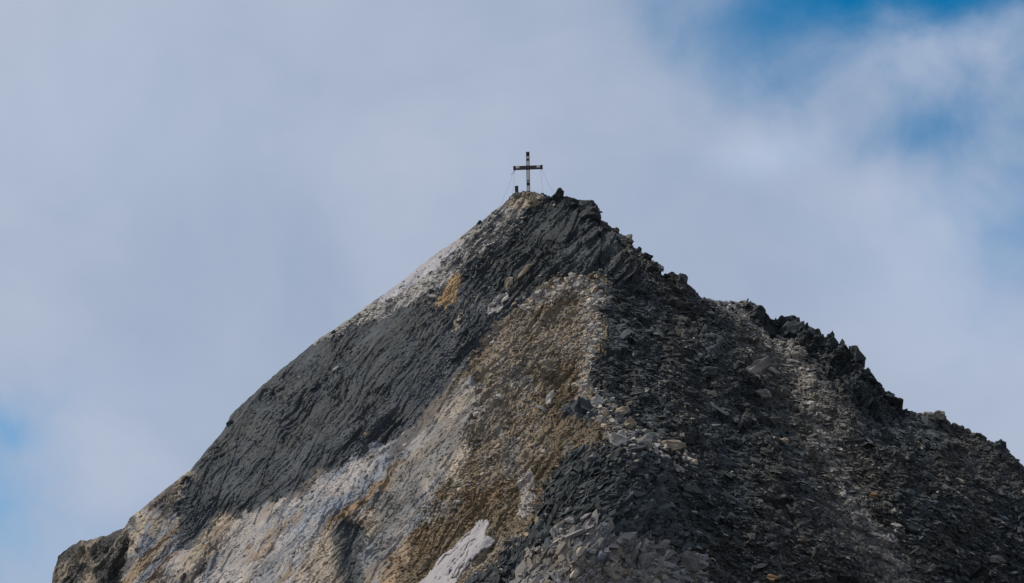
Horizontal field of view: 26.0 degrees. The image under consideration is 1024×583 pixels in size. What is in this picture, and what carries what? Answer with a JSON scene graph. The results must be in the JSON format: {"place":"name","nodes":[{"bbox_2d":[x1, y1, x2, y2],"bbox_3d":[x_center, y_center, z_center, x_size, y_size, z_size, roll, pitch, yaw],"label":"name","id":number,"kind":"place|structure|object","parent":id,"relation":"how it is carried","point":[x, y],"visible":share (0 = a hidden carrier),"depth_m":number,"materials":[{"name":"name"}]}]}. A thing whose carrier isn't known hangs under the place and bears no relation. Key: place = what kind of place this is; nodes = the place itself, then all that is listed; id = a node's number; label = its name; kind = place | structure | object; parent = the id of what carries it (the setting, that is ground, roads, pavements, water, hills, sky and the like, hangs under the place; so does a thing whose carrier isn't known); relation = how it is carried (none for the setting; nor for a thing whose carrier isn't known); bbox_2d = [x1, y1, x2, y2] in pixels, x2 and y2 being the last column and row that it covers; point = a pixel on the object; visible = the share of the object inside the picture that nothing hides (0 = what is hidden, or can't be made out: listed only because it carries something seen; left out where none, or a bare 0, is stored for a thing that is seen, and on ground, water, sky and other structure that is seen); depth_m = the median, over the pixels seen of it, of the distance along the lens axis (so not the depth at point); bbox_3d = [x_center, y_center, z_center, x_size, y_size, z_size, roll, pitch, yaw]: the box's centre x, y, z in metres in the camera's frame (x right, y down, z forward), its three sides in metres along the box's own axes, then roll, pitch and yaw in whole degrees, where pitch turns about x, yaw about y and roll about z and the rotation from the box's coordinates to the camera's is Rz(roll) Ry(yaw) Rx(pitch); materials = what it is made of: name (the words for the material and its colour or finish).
{"place":"outdoors","nodes":[
{"label":"outdoors","id":0,"kind":"place"},
{"bbox_2d":[0,0,1023,582],"label":"sky","id":1,"kind":"structure","parent":0,"point":[195,194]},
{"bbox_2d":[52,191,1023,582],"bbox_3d":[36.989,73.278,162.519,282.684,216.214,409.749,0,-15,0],"label":"mountain","id":2,"kind":"structure","parent":0,"point":[384,459],"depth_m":230.88,"materials":[{"name":"grey stone"}]},
{"bbox_2d":[179,475,188,483],"bbox_3d":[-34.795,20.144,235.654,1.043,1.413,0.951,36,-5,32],"label":"boulder","id":3,"kind":"object","parent":2,"relation":"on","point":[184,478],"visible":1,"depth_m":235.34,"materials":[{"name":"grey stone"}]},
{"bbox_2d":[56,200,647,582],"bbox_3d":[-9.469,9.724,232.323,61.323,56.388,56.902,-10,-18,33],"label":"splintered slate","id":4,"kind":"object","parent":2,"relation":"on","point":[138,549],"visible":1,"depth_m":226.84,"materials":[{"name":"grey stone"}]},
{"bbox_2d":[362,431,369,436],"bbox_3d":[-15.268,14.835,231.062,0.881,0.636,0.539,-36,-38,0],"label":"boulder","id":5,"kind":"object","parent":2,"relation":"on","point":[366,433],"visible":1,"depth_m":230.93,"materials":[{"name":"beige stone"}]},
{"bbox_2d":[426,294,437,297],"bbox_3d":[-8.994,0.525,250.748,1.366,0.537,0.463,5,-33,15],"label":"rock slab","id":6,"kind":"object","parent":2,"relation":"on","point":[431,296],"visible":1,"depth_m":250.57,"materials":[{"name":"grey stone"}]},
{"bbox_2d":[419,519,495,582],"bbox_3d":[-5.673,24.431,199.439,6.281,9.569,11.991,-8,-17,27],"label":"snow patch","id":7,"kind":"object","parent":2,"relation":"on","point":[441,572],"visible":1,"depth_m":200.40,"materials":[{"name":"white snow"}]},
{"bbox_2d":[313,194,638,582],"bbox_3d":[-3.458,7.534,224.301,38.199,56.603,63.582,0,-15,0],"label":"pale scree","id":8,"kind":"structure","parent":2,"relation":"on","point":[483,411],"depth_m":228.04,"materials":[{"name":"stone"}]},
{"bbox_2d":[359,198,602,570],"bbox_3d":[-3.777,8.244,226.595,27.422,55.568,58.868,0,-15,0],"label":"pale blocks","id":9,"kind":"structure","parent":2,"relation":"on","point":[497,395],"depth_m":228.39,"materials":[{"name":"grey stone"}]},
{"bbox_2d":[487,293,506,306],"bbox_3d":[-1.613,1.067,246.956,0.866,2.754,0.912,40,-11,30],"label":"rock slab","id":10,"kind":"object","parent":2,"relation":"on","point":[497,299],"visible":1,"depth_m":246.70,"materials":[{"name":"grey stone"}]},
{"bbox_2d":[505,277,512,290],"bbox_3d":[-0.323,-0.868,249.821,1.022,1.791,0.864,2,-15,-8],"label":"rock slab","id":11,"kind":"object","parent":2,"relation":"on","point":[508,282],"visible":1,"depth_m":249.51,"materials":[{"name":"beige stone"}]},
{"bbox_2d":[512,192,519,198],"bbox_3d":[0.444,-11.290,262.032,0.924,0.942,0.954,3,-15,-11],"label":"boulder","id":12,"kind":"object","parent":2,"relation":"on","point":[515,194],"visible":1,"depth_m":261.82,"materials":[{"name":"grey stone"}]},
{"bbox_2d":[516,264,532,280],"bbox_3d":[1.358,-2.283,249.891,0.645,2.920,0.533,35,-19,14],"label":"rock slab","id":13,"kind":"object","parent":2,"relation":"on","point":[525,269],"visible":1,"depth_m":249.66,"materials":[{"name":"grey stone"}]},
{"bbox_2d":[500,152,550,205],"bbox_3d":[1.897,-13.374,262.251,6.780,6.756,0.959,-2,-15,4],"label":"summit cross","id":14,"kind":"object","parent":2,"relation":"on","point":[527,167],"visible":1,"depth_m":262.71,"materials":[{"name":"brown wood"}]},
{"bbox_2d":[521,190,531,196],"bbox_3d":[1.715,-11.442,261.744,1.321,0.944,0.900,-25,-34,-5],"label":"boulder","id":15,"kind":"object","parent":2,"relation":"on","point":[524,193],"visible":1,"depth_m":261.49,"materials":[{"name":"brown stone"}]},
{"bbox_2d":[527,195,540,207],"bbox_3d":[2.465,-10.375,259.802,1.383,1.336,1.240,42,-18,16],"label":"boulder","id":16,"kind":"object","parent":2,"relation":"on","point":[533,201],"visible":1,"depth_m":259.44,"materials":[{"name":"stone"}]},
{"bbox_2d":[540,196,550,201],"bbox_3d":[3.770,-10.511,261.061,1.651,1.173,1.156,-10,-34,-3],"label":"boulder","id":17,"kind":"object","parent":2,"relation":"on","point":[545,198],"visible":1,"depth_m":260.77,"materials":[{"name":"grey stone"}]},
{"bbox_2d":[535,359,556,379],"bbox_3d":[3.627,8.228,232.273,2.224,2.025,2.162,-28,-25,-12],"label":"boulder","id":18,"kind":"object","parent":2,"relation":"on","point":[545,369],"visible":1,"depth_m":231.85,"materials":[{"name":"grey stone"}]},
{"bbox_2d":[545,390,553,404],"bbox_3d":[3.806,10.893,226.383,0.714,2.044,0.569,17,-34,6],"label":"rock slab","id":19,"kind":"object","parent":2,"relation":"on","point":[549,396],"visible":1,"depth_m":226.22,"materials":[{"name":"grey stone"}]},
{"bbox_2d":[552,188,563,200],"bbox_3d":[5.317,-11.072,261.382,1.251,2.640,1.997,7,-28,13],"label":"rock pinnacle","id":20,"kind":"object","parent":2,"relation":"on","point":[558,195],"visible":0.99,"depth_m":260.99,"materials":[{"name":"black stone"}]},
{"bbox_2d":[565,196,578,207],"bbox_3d":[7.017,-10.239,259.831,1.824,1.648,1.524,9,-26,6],"label":"boulder","id":21,"kind":"object","parent":2,"relation":"on","point":[570,202],"visible":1,"depth_m":259.39,"materials":[{"name":"grey stone"}]},
{"bbox_2d":[571,396,599,413],"bbox_3d":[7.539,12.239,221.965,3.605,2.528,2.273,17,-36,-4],"label":"rock slab","id":22,"kind":"object","parent":2,"relation":"on","point":[582,405],"visible":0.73,"depth_m":221.41,"materials":[{"name":"grey stone"}]},
{"bbox_2d":[469,439,712,582],"bbox_3d":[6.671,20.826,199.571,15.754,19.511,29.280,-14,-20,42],"label":"splintered buttress","id":23,"kind":"structure","parent":2,"relation":"on","point":[600,530],"depth_m":199.20,"materials":[{"name":"grey stone"}]},
{"bbox_2d":[550,525,558,539],"bbox_3d":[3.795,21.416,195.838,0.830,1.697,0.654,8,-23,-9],"label":"rock slab","id":24,"kind":"object","parent":23,"relation":"on","point":[554,531],"visible":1,"depth_m":195.72,"materials":[{"name":"grey stone"}]},
{"bbox_2d":[564,516,573,523],"bbox_3d":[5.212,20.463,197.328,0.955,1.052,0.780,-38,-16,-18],"label":"rock slab","id":25,"kind":"object","parent":23,"relation":"on","point":[569,519],"visible":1,"depth_m":197.08,"materials":[{"name":"grey stone"}]},
{"bbox_2d":[581,205,600,222],"bbox_3d":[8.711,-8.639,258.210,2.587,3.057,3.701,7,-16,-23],"label":"boulder","id":26,"kind":"object","parent":2,"relation":"on","point":[592,213],"visible":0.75,"depth_m":257.00,"materials":[{"name":"grey stone"}]},
{"bbox_2d":[585,386,596,398],"bbox_3d":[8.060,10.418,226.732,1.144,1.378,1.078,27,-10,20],"label":"boulder","id":27,"kind":"object","parent":2,"relation":"on","point":[590,392],"visible":0.96,"depth_m":226.44,"materials":[{"name":"beige stone"}]},
{"bbox_2d":[590,394,603,405],"bbox_3d":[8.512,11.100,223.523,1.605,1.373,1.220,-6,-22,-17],"label":"boulder","id":28,"kind":"object","parent":2,"relation":"on","point":[596,399],"visible":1,"depth_m":223.08,"materials":[{"name":"grey stone"}]},
{"bbox_2d":[595,547,610,564],"bbox_3d":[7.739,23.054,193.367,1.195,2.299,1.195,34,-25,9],"label":"rock slab","id":29,"kind":"object","parent":2,"relation":"on","point":[602,555],"visible":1,"depth_m":192.93,"materials":[{"name":"grey stone"}]},
{"bbox_2d":[602,223,611,230],"bbox_3d":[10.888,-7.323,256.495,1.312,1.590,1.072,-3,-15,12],"label":"boulder","id":30,"kind":"object","parent":2,"relation":"on","point":[606,226],"visible":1,"depth_m":256.11,"materials":[{"name":"grey stone"}]},
{"bbox_2d":[517,272,697,478],"bbox_3d":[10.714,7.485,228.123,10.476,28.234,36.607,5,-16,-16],"label":"pale rubble","id":31,"kind":"object","parent":2,"relation":"on","point":[575,286],"visible":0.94,"depth_m":238.76,"materials":[{"name":"grey stone"}]},
{"bbox_2d":[606,432,632,445],"bbox_3d":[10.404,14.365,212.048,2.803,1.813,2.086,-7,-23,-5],"label":"boulder","id":32,"kind":"object","parent":2,"relation":"on","point":[616,439],"visible":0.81,"depth_m":211.38,"materials":[{"name":"grey stone"}]},
{"bbox_2d":[614,406,629,414],"bbox_3d":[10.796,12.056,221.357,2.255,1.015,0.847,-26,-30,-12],"label":"rock slab","id":33,"kind":"object","parent":2,"relation":"on","point":[623,410],"visible":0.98,"depth_m":221.14,"materials":[{"name":"beige stone"}]},
{"bbox_2d":[623,234,634,242],"bbox_3d":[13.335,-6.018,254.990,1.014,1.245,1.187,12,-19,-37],"label":"boulder","id":34,"kind":"object","parent":2,"relation":"on","point":[628,237],"visible":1,"depth_m":254.77,"materials":[{"name":"grey stone"}]},
{"bbox_2d":[623,418,636,429],"bbox_3d":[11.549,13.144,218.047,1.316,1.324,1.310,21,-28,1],"label":"boulder","id":35,"kind":"object","parent":2,"relation":"on","point":[630,423],"visible":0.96,"depth_m":217.74,"materials":[{"name":"beige stone"}]},
{"bbox_2d":[637,554,651,575],"bbox_3d":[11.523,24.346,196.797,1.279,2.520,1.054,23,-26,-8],"label":"rock slab","id":36,"kind":"object","parent":2,"relation":"on","point":[644,561],"visible":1,"depth_m":196.57,"materials":[{"name":"grey stone"}]},
{"bbox_2d":[637,433,652,447],"bbox_3d":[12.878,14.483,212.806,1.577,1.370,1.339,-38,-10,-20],"label":"boulder","id":37,"kind":"object","parent":2,"relation":"on","point":[646,438],"visible":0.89,"depth_m":212.35,"materials":[{"name":"grey stone"}]},
{"bbox_2d":[643,252,652,259],"bbox_3d":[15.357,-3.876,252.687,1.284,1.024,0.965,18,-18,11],"label":"boulder","id":38,"kind":"object","parent":2,"relation":"on","point":[648,256],"visible":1,"depth_m":252.41,"materials":[{"name":"black stone"}]},
{"bbox_2d":[657,265,663,271],"bbox_3d":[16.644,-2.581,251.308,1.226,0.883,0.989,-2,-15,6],"label":"boulder","id":39,"kind":"object","parent":2,"relation":"on","point":[660,267],"visible":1,"depth_m":250.99,"materials":[{"name":"grey stone"}]},
{"bbox_2d":[665,272,677,277],"bbox_3d":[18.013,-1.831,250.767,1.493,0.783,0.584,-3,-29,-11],"label":"rock slab","id":40,"kind":"object","parent":2,"relation":"on","point":[670,274],"visible":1,"depth_m":250.60,"materials":[{"name":"grey stone"}]},
{"bbox_2d":[661,440,685,451],"bbox_3d":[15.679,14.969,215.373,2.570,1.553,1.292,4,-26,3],"label":"boulder","id":41,"kind":"object","parent":2,"relation":"on","point":[673,445],"visible":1,"depth_m":214.94,"materials":[{"name":"beige stone"}]},
{"bbox_2d":[675,464,684,472],"bbox_3d":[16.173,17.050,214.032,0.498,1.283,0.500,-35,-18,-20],"label":"rock slab","id":42,"kind":"object","parent":2,"relation":"on","point":[681,469],"visible":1,"depth_m":213.85,"materials":[{"name":"grey stone"}]},
{"bbox_2d":[677,273,687,284],"bbox_3d":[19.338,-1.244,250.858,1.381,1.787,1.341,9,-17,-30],"label":"boulder","id":43,"kind":"object","parent":2,"relation":"on","point":[682,277],"visible":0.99,"depth_m":250.46,"materials":[{"name":"grey stone"}]},
{"bbox_2d":[681,550,699,572],"bbox_3d":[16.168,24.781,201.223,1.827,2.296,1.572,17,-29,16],"label":"rock slab","id":44,"kind":"object","parent":2,"relation":"on","point":[689,560],"visible":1,"depth_m":200.91,"materials":[{"name":"grey stone"}]},
{"bbox_2d":[699,366,718,377],"bbox_3d":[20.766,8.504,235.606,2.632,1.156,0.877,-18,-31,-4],"label":"rock slab","id":45,"kind":"object","parent":2,"relation":"on","point":[705,372],"visible":1,"depth_m":235.41,"materials":[{"name":"grey stone"}]},
{"bbox_2d":[718,454,743,468],"bbox_3d":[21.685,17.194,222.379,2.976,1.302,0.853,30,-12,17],"label":"rock slab","id":46,"kind":"object","parent":2,"relation":"on","point":[729,462],"visible":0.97,"depth_m":222.12,"materials":[{"name":"grey stone"}]},
{"bbox_2d":[468,198,1023,582],"bbox_3d":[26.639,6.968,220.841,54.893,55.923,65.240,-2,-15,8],"label":"slate scree","id":47,"kind":"structure","parent":2,"relation":"on","point":[859,561],"depth_m":229.90,"materials":[{"name":"black stone"}]},
{"bbox_2d":[470,197,1023,582],"bbox_3d":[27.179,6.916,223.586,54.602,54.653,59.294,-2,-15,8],"label":"slate blocks","id":48,"kind":"structure","parent":2,"relation":"on","point":[803,522],"depth_m":229.06,"materials":[{"name":"grey stone"}]},
{"bbox_2d":[484,199,1023,582],"bbox_3d":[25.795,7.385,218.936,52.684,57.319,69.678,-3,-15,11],"label":"slate blades","id":49,"kind":"object","parent":2,"relation":"on","point":[625,334],"visible":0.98,"depth_m":229.09,"materials":[{"name":"grey stone"}]},
{"bbox_2d":[746,305,765,323],"bbox_3d":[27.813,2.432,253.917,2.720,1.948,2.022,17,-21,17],"label":"rock pinnacle","id":50,"kind":"object","parent":2,"relation":"on","point":[757,311],"visible":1,"depth_m":253.48,"materials":[{"name":"grey stone"}]},
{"bbox_2d":[745,357,770,375],"bbox_3d":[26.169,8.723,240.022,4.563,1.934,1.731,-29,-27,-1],"label":"rock slab","id":51,"kind":"object","parent":2,"relation":"on","point":[760,366],"visible":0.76,"depth_m":239.67,"materials":[{"name":"grey stone"}]},
{"bbox_2d":[757,389,772,398],"bbox_3d":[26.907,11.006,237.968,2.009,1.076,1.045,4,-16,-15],"label":"boulder","id":52,"kind":"object","parent":2,"relation":"on","point":[764,393],"visible":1,"depth_m":237.80,"materials":[{"name":"grey stone"}]},
{"bbox_2d":[763,324,777,334],"bbox_3d":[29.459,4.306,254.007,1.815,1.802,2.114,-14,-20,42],"label":"rock pinnacle","id":53,"kind":"object","parent":2,"relation":"on","point":[770,329],"visible":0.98,"depth_m":253.44,"materials":[{"name":"grey stone"}]},
{"bbox_2d":[766,574,777,581],"bbox_3d":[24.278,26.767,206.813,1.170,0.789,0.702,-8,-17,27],"label":"boulder","id":54,"kind":"object","parent":2,"relation":"on","point":[771,577],"visible":1,"depth_m":206.60,"materials":[{"name":"brown stone"}]},
{"bbox_2d":[767,366,781,373],"bbox_3d":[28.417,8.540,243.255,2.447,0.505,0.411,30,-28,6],"label":"rock slab","id":55,"kind":"object","parent":2,"relation":"on","point":[772,369],"visible":0.59,"depth_m":243.10,"materials":[{"name":"grey stone"}]},
{"bbox_2d":[779,437,788,443],"bbox_3d":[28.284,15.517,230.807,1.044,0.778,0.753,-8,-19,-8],"label":"boulder","id":56,"kind":"object","parent":2,"relation":"on","point":[785,440],"visible":1,"depth_m":230.64,"materials":[{"name":"beige stone"}]},
{"bbox_2d":[779,318,803,337],"bbox_3d":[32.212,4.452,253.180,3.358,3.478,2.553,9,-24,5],"label":"rock pinnacle","id":57,"kind":"object","parent":2,"relation":"on","point":[789,328],"visible":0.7,"depth_m":252.54,"materials":[{"name":"grey stone"}]},
{"bbox_2d":[808,327,821,339],"bbox_3d":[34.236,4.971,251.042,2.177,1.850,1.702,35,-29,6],"label":"rock pinnacle","id":58,"kind":"object","parent":2,"relation":"on","point":[816,331],"visible":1,"depth_m":250.46,"materials":[{"name":"grey stone"}]},
{"bbox_2d":[827,330,838,345],"bbox_3d":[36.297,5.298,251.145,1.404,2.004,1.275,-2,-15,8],"label":"rock pinnacle","id":59,"kind":"object","parent":2,"relation":"on","point":[831,334],"visible":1,"depth_m":250.88,"materials":[{"name":"grey stone"}]},
{"bbox_2d":[839,339,850,352],"bbox_3d":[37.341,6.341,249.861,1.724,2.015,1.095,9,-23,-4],"label":"rock pinnacle","id":60,"kind":"object","parent":2,"relation":"on","point":[842,341],"visible":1,"depth_m":249.83,"materials":[{"name":"grey stone"}]},
{"bbox_2d":[849,345,865,365],"bbox_3d":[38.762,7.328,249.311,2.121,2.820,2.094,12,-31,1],"label":"rock pinnacle","id":61,"kind":"object","parent":2,"relation":"on","point":[858,356],"visible":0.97,"depth_m":248.69,"materials":[{"name":"grey stone"}]},
{"bbox_2d":[866,368,874,376],"bbox_3d":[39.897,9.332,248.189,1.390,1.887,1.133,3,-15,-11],"label":"rock pinnacle","id":62,"kind":"object","parent":2,"relation":"on","point":[869,372],"visible":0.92,"depth_m":247.79,"materials":[{"name":"grey stone"}]},
{"bbox_2d":[869,491,877,497],"bbox_3d":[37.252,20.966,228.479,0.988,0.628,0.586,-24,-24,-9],"label":"boulder","id":63,"kind":"object","parent":2,"relation":"on","point":[874,494],"visible":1,"depth_m":228.35,"materials":[{"name":"brown stone"}]},
{"bbox_2d":[917,458,932,462],"bbox_3d":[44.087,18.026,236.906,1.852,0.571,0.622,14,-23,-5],"label":"rock slab","id":64,"kind":"object","parent":2,"relation":"on","point":[925,460],"visible":1,"depth_m":236.84,"materials":[{"name":"grey stone"}]},
{"bbox_2d":[920,412,936,419],"bbox_3d":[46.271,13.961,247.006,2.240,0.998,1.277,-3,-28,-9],"label":"boulder","id":65,"kind":"object","parent":2,"relation":"on","point":[932,416],"visible":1,"depth_m":246.73,"materials":[{"name":"grey stone"}]},
{"bbox_2d":[933,410,945,420],"bbox_3d":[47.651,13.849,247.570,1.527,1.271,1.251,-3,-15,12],"label":"boulder","id":66,"kind":"object","parent":2,"relation":"on","point":[940,414],"visible":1,"depth_m":247.08,"materials":[{"name":"grey stone"}]},
{"bbox_2d":[971,433,986,440],"bbox_3d":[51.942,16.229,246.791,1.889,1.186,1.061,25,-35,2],"label":"boulder","id":67,"kind":"object","parent":2,"relation":"on","point":[981,436],"visible":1,"depth_m":246.53,"materials":[{"name":"grey stone"}]},
{"bbox_2d":[993,439,1009,455],"bbox_3d":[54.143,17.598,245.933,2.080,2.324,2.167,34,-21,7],"label":"boulder","id":68,"kind":"object","parent":2,"relation":"on","point":[1000,445],"visible":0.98,"depth_m":245.31,"materials":[{"name":"grey stone"}]},
{"bbox_2d":[996,513,1009,521],"bbox_3d":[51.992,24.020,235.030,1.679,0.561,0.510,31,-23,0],"label":"rock slab","id":69,"kind":"object","parent":2,"relation":"on","point":[1005,519],"visible":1,"depth_m":234.89,"materials":[{"name":"grey stone"}]},
{"bbox_2d":[1004,457,1019,468],"bbox_3d":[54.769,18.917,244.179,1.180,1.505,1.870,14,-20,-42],"label":"boulder","id":70,"kind":"object","parent":2,"relation":"on","point":[1012,462],"visible":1,"depth_m":243.78,"materials":[{"name":"grey stone"}]}
]}

